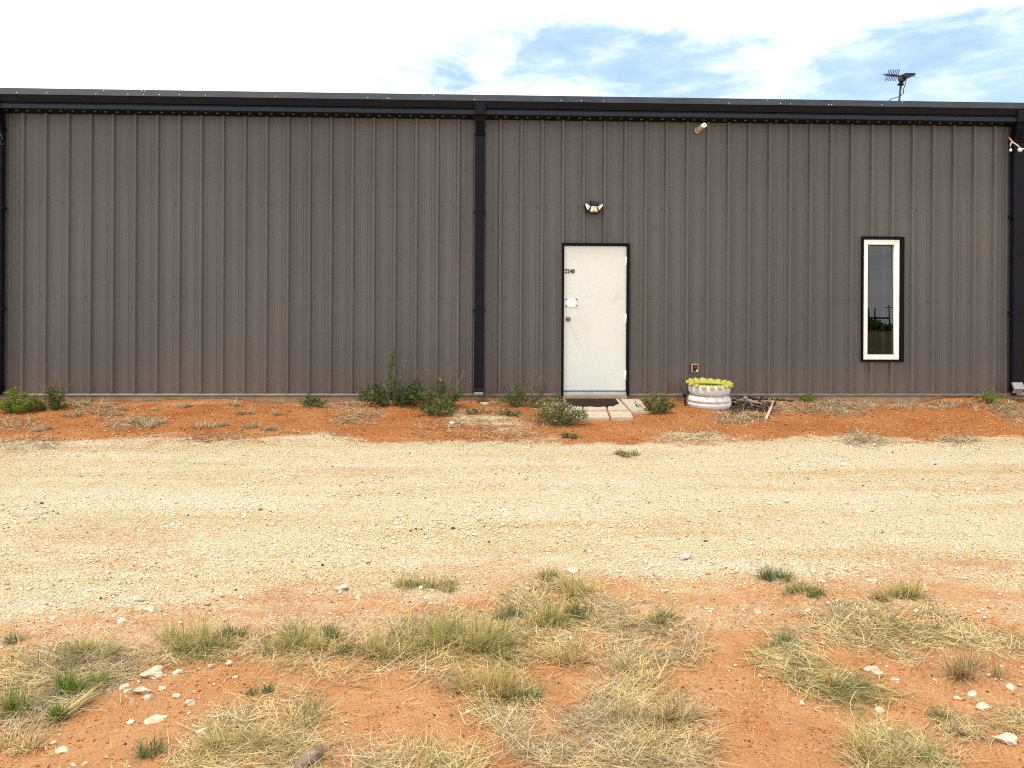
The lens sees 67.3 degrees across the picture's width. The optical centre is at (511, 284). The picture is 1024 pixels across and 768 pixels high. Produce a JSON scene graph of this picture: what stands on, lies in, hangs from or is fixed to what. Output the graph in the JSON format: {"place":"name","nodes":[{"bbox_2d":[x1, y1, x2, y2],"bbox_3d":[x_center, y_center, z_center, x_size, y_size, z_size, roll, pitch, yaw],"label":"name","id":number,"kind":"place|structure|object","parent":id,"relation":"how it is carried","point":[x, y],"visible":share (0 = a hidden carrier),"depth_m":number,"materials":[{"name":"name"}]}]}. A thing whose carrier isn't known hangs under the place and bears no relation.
{"place":"outdoors","nodes":[
{"label":"outdoors","id":0,"kind":"place"},
{"bbox_2d":[0,419,1023,767],"bbox_3d":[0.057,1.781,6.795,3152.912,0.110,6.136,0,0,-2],"label":"gravel road","id":1,"kind":"structure","parent":0,"point":[355,584],"depth_m":6.05,"materials":[{"name":"gravel"}]},
{"bbox_2d":[125,595,145,602],"bbox_3d":[-2.148,1.788,4.382,0.102,0.032,0.094,0,0,43],"label":"limestone rock","id":2,"kind":"object","parent":1,"relation":"on","point":[134,599],"visible":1,"depth_m":4.36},
{"bbox_2d":[335,584,348,590],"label":"limestone rock","id":3,"kind":"object","parent":1,"relation":"on","point":[343,587],"visible":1,"depth_m":4.58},
{"bbox_2d":[356,558,370,563],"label":"limestone rock","id":4,"kind":"object","parent":1,"relation":"on","point":[364,561],"visible":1,"depth_m":4.98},
{"bbox_2d":[387,568,459,595],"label":"grass tuft","id":5,"kind":"object","parent":1,"relation":"on","point":[410,582],"visible":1,"depth_m":4.62,"materials":[{"name":"plant"}]},
{"bbox_2d":[534,558,569,581],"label":"grass tuft","id":6,"kind":"object","parent":1,"relation":"on","point":[551,573],"visible":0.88,"depth_m":4.74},
{"bbox_2d":[567,567,579,574],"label":"limestone rock","id":7,"kind":"object","parent":1,"relation":"on","point":[570,570],"visible":0.76,"depth_m":4.80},
{"bbox_2d":[614,447,640,457],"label":"grass tuft","id":8,"kind":"object","parent":1,"relation":"on","point":[622,453],"visible":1,"depth_m":8.18,"materials":[{"name":"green plant"}]},
{"bbox_2d":[678,553,690,559],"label":"stone","id":9,"kind":"object","parent":1,"relation":"on","point":[684,556],"visible":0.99,"depth_m":5.08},
{"bbox_2d":[753,560,797,586],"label":"grass tuft","id":10,"kind":"object","parent":1,"relation":"on","point":[766,576],"visible":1,"depth_m":4.71,"materials":[{"name":"plant"}]},
{"bbox_2d":[0,397,1023,767],"bbox_3d":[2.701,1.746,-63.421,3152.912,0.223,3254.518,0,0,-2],"label":"ground","id":11,"kind":"structure","parent":0,"point":[356,697],"depth_m":3.75,"materials":[{"name":"red soil"}]},
{"bbox_2d":[1,626,30,646],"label":"grass tuft","id":12,"kind":"object","parent":11,"relation":"on","point":[15,639],"visible":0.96,"depth_m":3.85,"materials":[{"name":"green plant"}]},
{"bbox_2d":[0,386,43,413],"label":"weed","id":13,"kind":"object","parent":11,"relation":"on","point":[13,405],"visible":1,"depth_m":10.00,"materials":[{"name":"green plant"}]},
{"bbox_2d":[0,669,57,722],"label":"grass tuft","id":14,"kind":"object","parent":11,"relation":"on","point":[13,701],"visible":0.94,"depth_m":3.26,"materials":[{"name":"plant"}]},
{"bbox_2d":[0,723,61,758],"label":"grass tuft","id":15,"kind":"object","parent":11,"relation":"on","point":[33,744],"visible":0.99,"depth_m":3.02,"materials":[{"name":"plant"}]},
{"bbox_2d":[9,399,77,410],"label":"weed","id":16,"kind":"object","parent":11,"relation":"on","point":[40,407],"visible":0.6,"depth_m":10.20,"materials":[{"name":"green plant"}]},
{"bbox_2d":[34,422,61,429],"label":"dry clump","id":17,"kind":"object","parent":11,"relation":"on","point":[50,427],"visible":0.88,"depth_m":9.24,"materials":[{"name":"beige plant"}]},
{"bbox_2d":[31,373,74,410],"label":"weed","id":18,"kind":"object","parent":11,"relation":"on","point":[52,397],"visible":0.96,"depth_m":10.16,"materials":[{"name":"green plant"}]},
{"bbox_2d":[35,692,73,723],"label":"grass tuft","id":19,"kind":"object","parent":11,"relation":"on","point":[53,712],"visible":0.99,"depth_m":3.20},
{"bbox_2d":[18,634,105,672],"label":"grass tuft","id":20,"kind":"object","parent":11,"relation":"on","point":[57,651],"visible":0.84,"depth_m":3.67,"materials":[{"name":"beige plant"}]},
{"bbox_2d":[55,746,68,754],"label":"limestone rock","id":21,"kind":"object","parent":11,"relation":"on","point":[63,749],"visible":1,"depth_m":3.00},
{"bbox_2d":[35,650,97,703],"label":"grass tuft","id":22,"kind":"object","parent":11,"relation":"on","point":[70,682],"visible":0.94,"depth_m":3.40,"materials":[{"name":"plant"}]},
{"bbox_2d":[53,680,116,722],"bbox_3d":[-1.880,1.788,3.329,0.213,0.069,0.305,0,0,33],"label":"rock","id":23,"kind":"object","parent":11,"relation":"on","point":[79,701],"visible":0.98,"depth_m":3.29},
{"bbox_2d":[52,626,132,667],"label":"grass tuft","id":24,"kind":"object","parent":11,"relation":"on","point":[94,647],"visible":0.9,"depth_m":3.71,"materials":[{"name":"plant"}]},
{"bbox_2d":[77,659,122,692],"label":"grass tuft","id":25,"kind":"object","parent":11,"relation":"on","point":[102,676],"visible":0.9,"depth_m":3.48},
{"bbox_2d":[119,683,129,689],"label":"limestone rock","id":26,"kind":"object","parent":11,"relation":"on","point":[125,686],"visible":0.96,"depth_m":3.43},
{"bbox_2d":[125,416,150,423],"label":"dry clump","id":27,"kind":"object","parent":11,"relation":"on","point":[133,421],"visible":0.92,"depth_m":9.56,"materials":[{"name":"beige plant"}]},
{"bbox_2d":[133,686,151,693],"bbox_3d":[-1.639,1.801,3.412,0.078,0.029,0.056,0,0,-38],"label":"limestone rock","id":28,"kind":"object","parent":11,"relation":"on","point":[142,690],"visible":1,"depth_m":3.40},
{"bbox_2d":[120,723,175,765],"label":"grass tuft","id":29,"kind":"object","parent":11,"relation":"on","point":[142,752],"visible":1,"depth_m":2.95,"materials":[{"name":"plant"}]},
{"bbox_2d":[143,694,153,700],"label":"limestone rock","id":30,"kind":"object","parent":11,"relation":"on","point":[147,697],"visible":1,"depth_m":3.35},
{"bbox_2d":[139,665,162,679],"bbox_3d":[-1.662,1.790,3.562,0.104,0.049,0.082,0,0,1],"label":"limestone rock","id":31,"kind":"object","parent":11,"relation":"on","point":[154,672],"visible":1,"depth_m":3.54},
{"bbox_2d":[144,714,166,724],"bbox_3d":[-1.484,1.805,3.194,0.091,0.018,0.073,0,0,5],"label":"limestone rock","id":32,"kind":"object","parent":11,"relation":"on","point":[155,718],"visible":0.98,"depth_m":3.19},
{"bbox_2d":[141,417,171,426],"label":"dry clump","id":33,"kind":"object","parent":11,"relation":"on","point":[157,421],"visible":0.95,"depth_m":9.48,"materials":[{"name":"beige plant"}]},
{"bbox_2d":[172,669,183,675],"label":"limestone rock","id":34,"kind":"object","parent":11,"relation":"on","point":[177,671],"visible":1,"depth_m":3.57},
{"bbox_2d":[184,699,195,705],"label":"limestone rock","id":35,"kind":"object","parent":11,"relation":"on","point":[189,702],"visible":1,"depth_m":3.32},
{"bbox_2d":[142,588,258,661],"bbox_3d":[-1.584,1.716,3.899,0.545,0.325,0.489,0,0,-41],"label":"grass tuft","id":36,"kind":"object","parent":11,"relation":"on","point":[200,632],"visible":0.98,"depth_m":3.88,"materials":[{"name":"plant"}]},
{"bbox_2d":[195,727,208,736],"bbox_3d":[-1.247,1.799,3.099,0.053,0.034,0.040,0,0,-40],"label":"limestone rock","id":37,"kind":"object","parent":11,"relation":"on","point":[203,729],"visible":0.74,"depth_m":3.09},
{"bbox_2d":[188,419,216,428],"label":"dry clump","id":38,"kind":"object","parent":11,"relation":"on","point":[210,425],"visible":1,"depth_m":9.42,"materials":[{"name":"beige plant"}]},
{"bbox_2d":[179,711,285,758],"bbox_3d":[-1.082,1.755,3.027,0.465,0.224,0.274,0,0,-2],"label":"grass tuft","id":39,"kind":"object","parent":11,"relation":"on","point":[221,738],"visible":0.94,"depth_m":3.03,"materials":[{"name":"plant"}]},
{"bbox_2d":[214,614,253,638],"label":"grass tuft","id":40,"kind":"object","parent":11,"relation":"on","point":[229,629],"visible":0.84,"depth_m":3.98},
{"bbox_2d":[235,406,255,414],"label":"dry clump","id":41,"kind":"object","parent":11,"relation":"on","point":[243,413],"visible":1,"depth_m":10.00,"materials":[{"name":"beige plant"}]},
{"bbox_2d":[240,419,260,428],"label":"dry clump","id":42,"kind":"object","parent":11,"relation":"on","point":[247,425],"visible":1,"depth_m":9.45,"materials":[{"name":"beige plant"}]},
{"bbox_2d":[239,673,276,695],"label":"grass tuft","id":43,"kind":"object","parent":11,"relation":"on","point":[268,690],"visible":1,"depth_m":3.40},
{"bbox_2d":[261,423,280,430],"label":"dry clump","id":44,"kind":"object","parent":11,"relation":"on","point":[274,427],"visible":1,"depth_m":9.33,"materials":[{"name":"beige plant"}]},
{"bbox_2d":[241,609,336,659],"bbox_3d":[-1.092,1.786,3.887,0.468,0.293,0.427,0,0,-2],"label":"grass tuft","id":45,"kind":"object","parent":11,"relation":"on","point":[288,641],"visible":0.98,"depth_m":3.86,"materials":[{"name":"plant"}]},
{"bbox_2d":[293,745,324,767],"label":"rock","id":46,"kind":"object","parent":11,"relation":"on","point":[317,754],"visible":1,"depth_m":2.91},
{"bbox_2d":[274,680,344,728],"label":"grass tuft","id":47,"kind":"object","parent":11,"relation":"on","point":[311,708],"visible":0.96,"depth_m":3.22,"materials":[{"name":"plant"}]},
{"bbox_2d":[296,394,327,406],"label":"weed","id":48,"kind":"object","parent":11,"relation":"on","point":[308,401],"visible":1,"depth_m":10.50,"materials":[{"name":"green plant"}]},
{"bbox_2d":[317,618,345,640],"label":"grass tuft","id":49,"kind":"object","parent":11,"relation":"on","point":[331,630],"visible":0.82,"depth_m":3.98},
{"bbox_2d":[328,632,360,657],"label":"grass tuft","id":50,"kind":"object","parent":11,"relation":"on","point":[348,647],"visible":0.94,"depth_m":3.80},
{"bbox_2d":[343,624,425,666],"bbox_3d":[-0.603,1.739,3.757,0.474,0.205,0.410,0,0,-2],"label":"grass tuft","id":51,"kind":"object","parent":11,"relation":"on","point":[378,649],"visible":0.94,"depth_m":3.73,"materials":[{"name":"plant"}]},
{"bbox_2d":[357,376,426,406],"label":"weed","id":52,"kind":"object","parent":11,"relation":"on","point":[379,399],"visible":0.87,"depth_m":10.57,"materials":[{"name":"green plant"}]},
{"bbox_2d":[379,347,408,406],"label":"weed","id":53,"kind":"object","parent":11,"relation":"on","point":[390,377],"visible":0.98,"depth_m":10.57,"materials":[{"name":"green plant"}]},
{"bbox_2d":[412,394,459,416],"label":"weed","id":54,"kind":"object","parent":11,"relation":"on","point":[433,408],"visible":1,"depth_m":10.05,"materials":[{"name":"green plant"}]},
{"bbox_2d":[407,366,465,406],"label":"weed","id":55,"kind":"object","parent":11,"relation":"on","point":[453,397],"visible":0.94,"depth_m":10.49,"materials":[{"name":"green plant"}]},
{"bbox_2d":[393,596,532,666],"bbox_3d":[-0.226,1.730,3.842,0.808,0.367,0.551,0,0,-2],"label":"grass tuft","id":56,"kind":"object","parent":11,"relation":"on","point":[483,639],"visible":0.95,"depth_m":3.83,"materials":[{"name":"plant"}]},
{"bbox_2d":[463,407,492,414],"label":"weed","id":57,"kind":"object","parent":11,"relation":"on","point":[475,411],"visible":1,"depth_m":10.14,"materials":[{"name":"green plant"}]},
{"bbox_2d":[437,650,549,715],"bbox_3d":[-0.075,1.725,3.390,0.516,0.238,0.442,0,0,-2],"label":"grass tuft","id":58,"kind":"object","parent":11,"relation":"on","point":[498,679],"visible":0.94,"depth_m":3.40,"materials":[{"name":"plant"}]},
{"bbox_2d":[486,601,529,622],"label":"grass tuft","id":59,"kind":"object","parent":11,"relation":"on","point":[516,612],"visible":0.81,"depth_m":4.16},
{"bbox_2d":[494,408,523,415],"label":"weed","id":60,"kind":"object","parent":11,"relation":"on","point":[507,411],"visible":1,"depth_m":10.05,"materials":[{"name":"green plant"}]},
{"bbox_2d":[0,88,1023,403],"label":"metal building","id":61,"kind":"structure","parent":11,"relation":"on","point":[250,246],"depth_m":11.05,"materials":[{"name":"grey metal"}]},
{"bbox_2d":[584,200,603,213],"bbox_3d":[1.174,-1.106,11.047,0.286,0.202,0.147,0,0,-2],"label":"security light","id":62,"kind":"object","parent":61,"relation":"attached to","point":[593,208],"visible":1,"depth_m":10.99,"materials":[{"name":"white plastic"}]},
{"bbox_2d":[561,243,629,395],"bbox_3d":[1.200,0.501,11.106,0.981,2.193,0.154,0,0,-2],"label":"door","id":63,"kind":"structure","parent":61,"relation":"in","point":[595,304],"depth_m":11.09,"materials":[{"name":"white paint"}]},
{"bbox_2d":[691,364,697,371],"bbox_3d":[2.647,1.212,11.151,0.095,0.116,0.053,0,0,-2],"label":"outlet box","id":64,"kind":"object","parent":61,"relation":"attached to","point":[694,367],"visible":1,"depth_m":11.15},
{"bbox_2d":[694,123,706,133],"bbox_3d":[2.708,-2.241,11.050,0.084,0.107,0.272,0,0,-10],"label":"conduit stub","id":65,"kind":"object","parent":61,"relation":"attached to","point":[697,130],"visible":1,"depth_m":11.03,"materials":[{"name":"plastic"}]},
{"bbox_2d":[860,236,904,361],"bbox_3d":[5.417,0.215,11.313,0.624,1.832,0.154,0,0,-2],"label":"window","id":66,"kind":"structure","parent":61,"relation":"in","point":[898,243],"depth_m":11.25,"materials":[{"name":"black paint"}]},
{"bbox_2d":[883,69,915,100],"bbox_3d":[6.546,-3.170,13.009,0.603,0.862,0.434,0,0,-2],"label":"roof antenna","id":67,"kind":"object","parent":61,"relation":"on","point":[902,78],"visible":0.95,"depth_m":12.89,"materials":[{"name":"metal"}]},
{"bbox_2d":[1008,136,1023,151],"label":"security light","id":68,"kind":"object","parent":61,"relation":"hanging from","point":[1020,149],"visible":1,"depth_m":11.16,"materials":[{"name":"plastic"}]},
{"bbox_2d":[0,568,1023,767],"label":"dry grass","id":69,"kind":"structure","parent":11,"relation":"on","point":[646,751],"depth_m":3.44,"materials":[{"name":"plant"}]},
{"bbox_2d":[0,399,1023,767],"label":"soil crumbs","id":70,"kind":"object","parent":11,"relation":"on","point":[552,599],"visible":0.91,"depth_m":4.14,"materials":[{"name":"soil"}]},
{"bbox_2d":[0,397,1023,457],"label":"straw litter","id":71,"kind":"object","parent":11,"relation":"on","point":[841,411],"visible":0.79,"depth_m":9.80,"materials":[{"name":"plant"}]},
{"bbox_2d":[6,400,1018,764],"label":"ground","id":72,"kind":"structure","parent":11,"relation":"on","point":[452,440],"depth_m":9.25,"materials":[{"name":"soil"}]},
{"bbox_2d":[490,674,549,706],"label":"grass tuft","id":73,"kind":"object","parent":11,"relation":"on","point":[519,695],"visible":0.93,"depth_m":3.33,"materials":[{"name":"plant"}]},
{"bbox_2d":[497,372,549,406],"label":"weed","id":74,"kind":"object","parent":11,"relation":"on","point":[514,399],"visible":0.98,"depth_m":10.64,"materials":[{"name":"green plant"}]},
{"bbox_2d":[527,596,576,629],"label":"grass tuft","id":75,"kind":"object","parent":11,"relation":"on","point":[551,615],"visible":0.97,"depth_m":4.13,"materials":[{"name":"plant"}]},
{"bbox_2d":[526,397,590,426],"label":"flowering weed","id":76,"kind":"object","parent":11,"relation":"on","point":[553,418],"visible":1,"depth_m":9.61,"materials":[{"name":"green plant"}]},
{"bbox_2d":[545,392,572,409],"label":"weed","id":77,"kind":"object","parent":11,"relation":"on","point":[558,398],"visible":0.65,"depth_m":10.53,"materials":[{"name":"green plant"}]},
{"bbox_2d":[533,637,597,669],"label":"grass tuft","id":78,"kind":"object","parent":11,"relation":"on","point":[571,658],"visible":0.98,"depth_m":3.70,"materials":[{"name":"plant"}]},
{"bbox_2d":[559,431,581,438],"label":"weed","id":79,"kind":"object","parent":11,"relation":"on","point":[566,435],"visible":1,"depth_m":8.99,"materials":[{"name":"green plant"}]},
{"bbox_2d":[544,566,609,602],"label":"grass tuft","id":80,"kind":"object","parent":11,"relation":"on","point":[567,585],"visible":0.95,"depth_m":4.53,"materials":[{"name":"plant"}]},
{"bbox_2d":[562,597,593,620],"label":"grass tuft","id":81,"kind":"object","parent":11,"relation":"on","point":[572,609],"visible":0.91,"depth_m":4.23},
{"bbox_2d":[583,406,606,411],"bbox_3d":[1.146,1.696,10.673,0.324,0.101,0.763,0,0,4],"label":"paver","id":82,"kind":"object","parent":11,"relation":"on","point":[589,408],"visible":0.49,"depth_m":10.42,"materials":[{"name":"concrete"}]},
{"bbox_2d":[565,399,618,406],"bbox_3d":[1.117,1.655,10.772,0.761,0.040,0.516,0,0,-2],"label":"doormat","id":83,"kind":"object","parent":82,"relation":"on","point":[595,402],"visible":0.98,"depth_m":10.76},
{"bbox_2d":[584,411,608,420],"bbox_3d":[1.111,1.730,10.065,0.320,0.081,0.398,0,0,-2],"label":"paver","id":84,"kind":"object","parent":11,"relation":"on","point":[598,415],"visible":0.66,"depth_m":10.00,"materials":[{"name":"concrete"}]},
{"bbox_2d":[607,399,628,411],"bbox_3d":[1.420,1.697,10.690,0.285,0.101,0.712,0,0,-2],"label":"paver","id":85,"kind":"object","parent":11,"relation":"on","point":[620,406],"visible":0.56,"depth_m":10.49,"materials":[{"name":"concrete"}]},
{"bbox_2d":[609,411,632,420],"bbox_3d":[1.432,1.731,10.094,0.316,0.080,0.374,0,0,-2],"label":"paver","id":86,"kind":"object","parent":11,"relation":"on","point":[620,415],"visible":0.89,"depth_m":10.01,"materials":[{"name":"concrete"}]},
{"bbox_2d":[600,643,658,675],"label":"grass tuft","id":87,"kind":"object","parent":11,"relation":"on","point":[623,662],"visible":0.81,"depth_m":3.63,"materials":[{"name":"plant"}]},
{"bbox_2d":[621,399,651,413],"bbox_3d":[1.713,1.700,10.647,0.273,0.109,0.820,0,0,-2],"label":"paver","id":88,"kind":"object","parent":11,"relation":"on","point":[630,406],"visible":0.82,"depth_m":10.57,"materials":[{"name":"concrete"}]},
{"bbox_2d":[635,389,675,413],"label":"weed","id":89,"kind":"object","parent":11,"relation":"on","point":[649,406],"visible":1,"depth_m":10.24,"materials":[{"name":"green plant"}]},
{"bbox_2d":[602,682,720,737],"bbox_3d":[0.583,1.717,3.136,0.615,0.237,0.356,0,0,-2],"label":"grass tuft","id":90,"kind":"object","parent":11,"relation":"on","point":[672,714],"visible":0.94,"depth_m":3.15,"materials":[{"name":"brown plant"}]},
{"bbox_2d":[641,603,686,626],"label":"grass tuft","id":91,"kind":"object","parent":11,"relation":"on","point":[662,618],"visible":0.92,"depth_m":4.12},
{"bbox_2d":[685,377,733,409],"bbox_3d":[2.772,1.536,10.816,0.662,0.393,0.662,0,0,-2],"label":"tyre planter","id":92,"kind":"object","parent":11,"relation":"on","point":[708,397],"visible":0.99,"depth_m":10.60,"materials":[{"name":"rubber"}]},
{"bbox_2d":[730,397,793,414],"bbox_3d":[3.378,1.687,10.870,0.670,0.137,1.381,0,0,42],"label":"pile","id":93,"kind":"object","parent":11,"relation":"on","point":[740,406],"visible":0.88,"depth_m":10.76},
{"bbox_2d":[736,396,762,404],"bbox_3d":[3.366,1.643,10.921,0.074,0.109,0.394,0,0,-43],"label":"driftwood","id":94,"kind":"object","parent":93,"relation":"on","point":[745,399],"visible":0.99,"depth_m":10.93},
{"bbox_2d":[766,627,797,648],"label":"grass tuft","id":95,"kind":"object","parent":11,"relation":"on","point":[784,639],"visible":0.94,"depth_m":3.86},
{"bbox_2d":[779,575,833,600],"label":"grass tuft","id":96,"kind":"object","parent":11,"relation":"on","point":[813,591],"visible":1,"depth_m":4.47,"materials":[{"name":"plant"}]},
{"bbox_2d":[798,392,816,401],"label":"weed","id":97,"kind":"object","parent":11,"relation":"on","point":[806,398],"visible":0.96,"depth_m":11.12,"materials":[{"name":"green plant"}]},
{"bbox_2d":[812,660,845,691],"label":"grass tuft","id":98,"kind":"object","parent":11,"relation":"on","point":[829,679],"visible":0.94,"depth_m":3.46,"materials":[{"name":"plant"}]},
{"bbox_2d":[820,709,924,767],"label":"grass tuft","id":99,"kind":"object","parent":11,"relation":"on","point":[865,742],"visible":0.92,"depth_m":3.00,"materials":[{"name":"plant"}]},
{"bbox_2d":[864,665,883,675],"bbox_3d":[1.682,1.794,3.579,0.086,0.033,0.057,0,0,14],"label":"limestone rock","id":100,"kind":"object","parent":11,"relation":"on","point":[874,669],"visible":0.98,"depth_m":3.57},
{"bbox_2d":[858,571,935,603],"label":"grass tuft","id":101,"kind":"object","parent":11,"relation":"on","point":[908,593],"visible":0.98,"depth_m":4.44,"materials":[{"name":"plant"}]},
{"bbox_2d":[899,740,940,764],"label":"grass tuft","id":102,"kind":"object","parent":11,"relation":"on","point":[926,754],"visible":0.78,"depth_m":2.95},
{"bbox_2d":[922,699,955,719],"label":"grass tuft","id":103,"kind":"object","parent":11,"relation":"on","point":[940,712],"visible":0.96,"depth_m":3.23,"materials":[{"name":"plant"}]},
{"bbox_2d":[942,723,991,742],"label":"grass tuft","id":104,"kind":"object","parent":11,"relation":"on","point":[962,732],"visible":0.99,"depth_m":3.10,"materials":[{"name":"beige plant"}]},
{"bbox_2d":[922,630,1016,688],"bbox_3d":[2.119,1.734,3.577,0.406,0.262,0.390,0,0,-2],"label":"grass tuft","id":105,"kind":"object","parent":11,"relation":"on","point":[958,671],"visible":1,"depth_m":3.57,"materials":[{"name":"brown plant"}]},
{"bbox_2d":[967,690,976,696],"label":"limestone rock","id":106,"kind":"object","parent":11,"relation":"on","point":[972,693],"visible":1,"depth_m":3.40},
{"bbox_2d":[976,702,990,710],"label":"limestone rock","id":107,"kind":"object","parent":11,"relation":"on","point":[981,706],"visible":1,"depth_m":3.29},
{"bbox_2d":[971,388,1006,403],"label":"weed","id":108,"kind":"object","parent":11,"relation":"on","point":[992,398],"visible":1,"depth_m":10.96,"materials":[{"name":"green plant"}]},
{"bbox_2d":[991,732,1017,745],"bbox_3d":[1.968,1.814,3.071,0.094,0.038,0.068,0,0,17],"label":"limestone rock","id":109,"kind":"object","parent":11,"relation":"on","point":[1009,738],"visible":1,"depth_m":3.06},
{"bbox_2d":[1006,683,1016,691],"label":"limestone rock","id":110,"kind":"object","parent":11,"relation":"on","point":[1010,687],"visible":1,"depth_m":3.43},
{"bbox_2d":[0,0,1023,102],"label":"sky","id":111,"kind":"structure","parent":0,"point":[957,50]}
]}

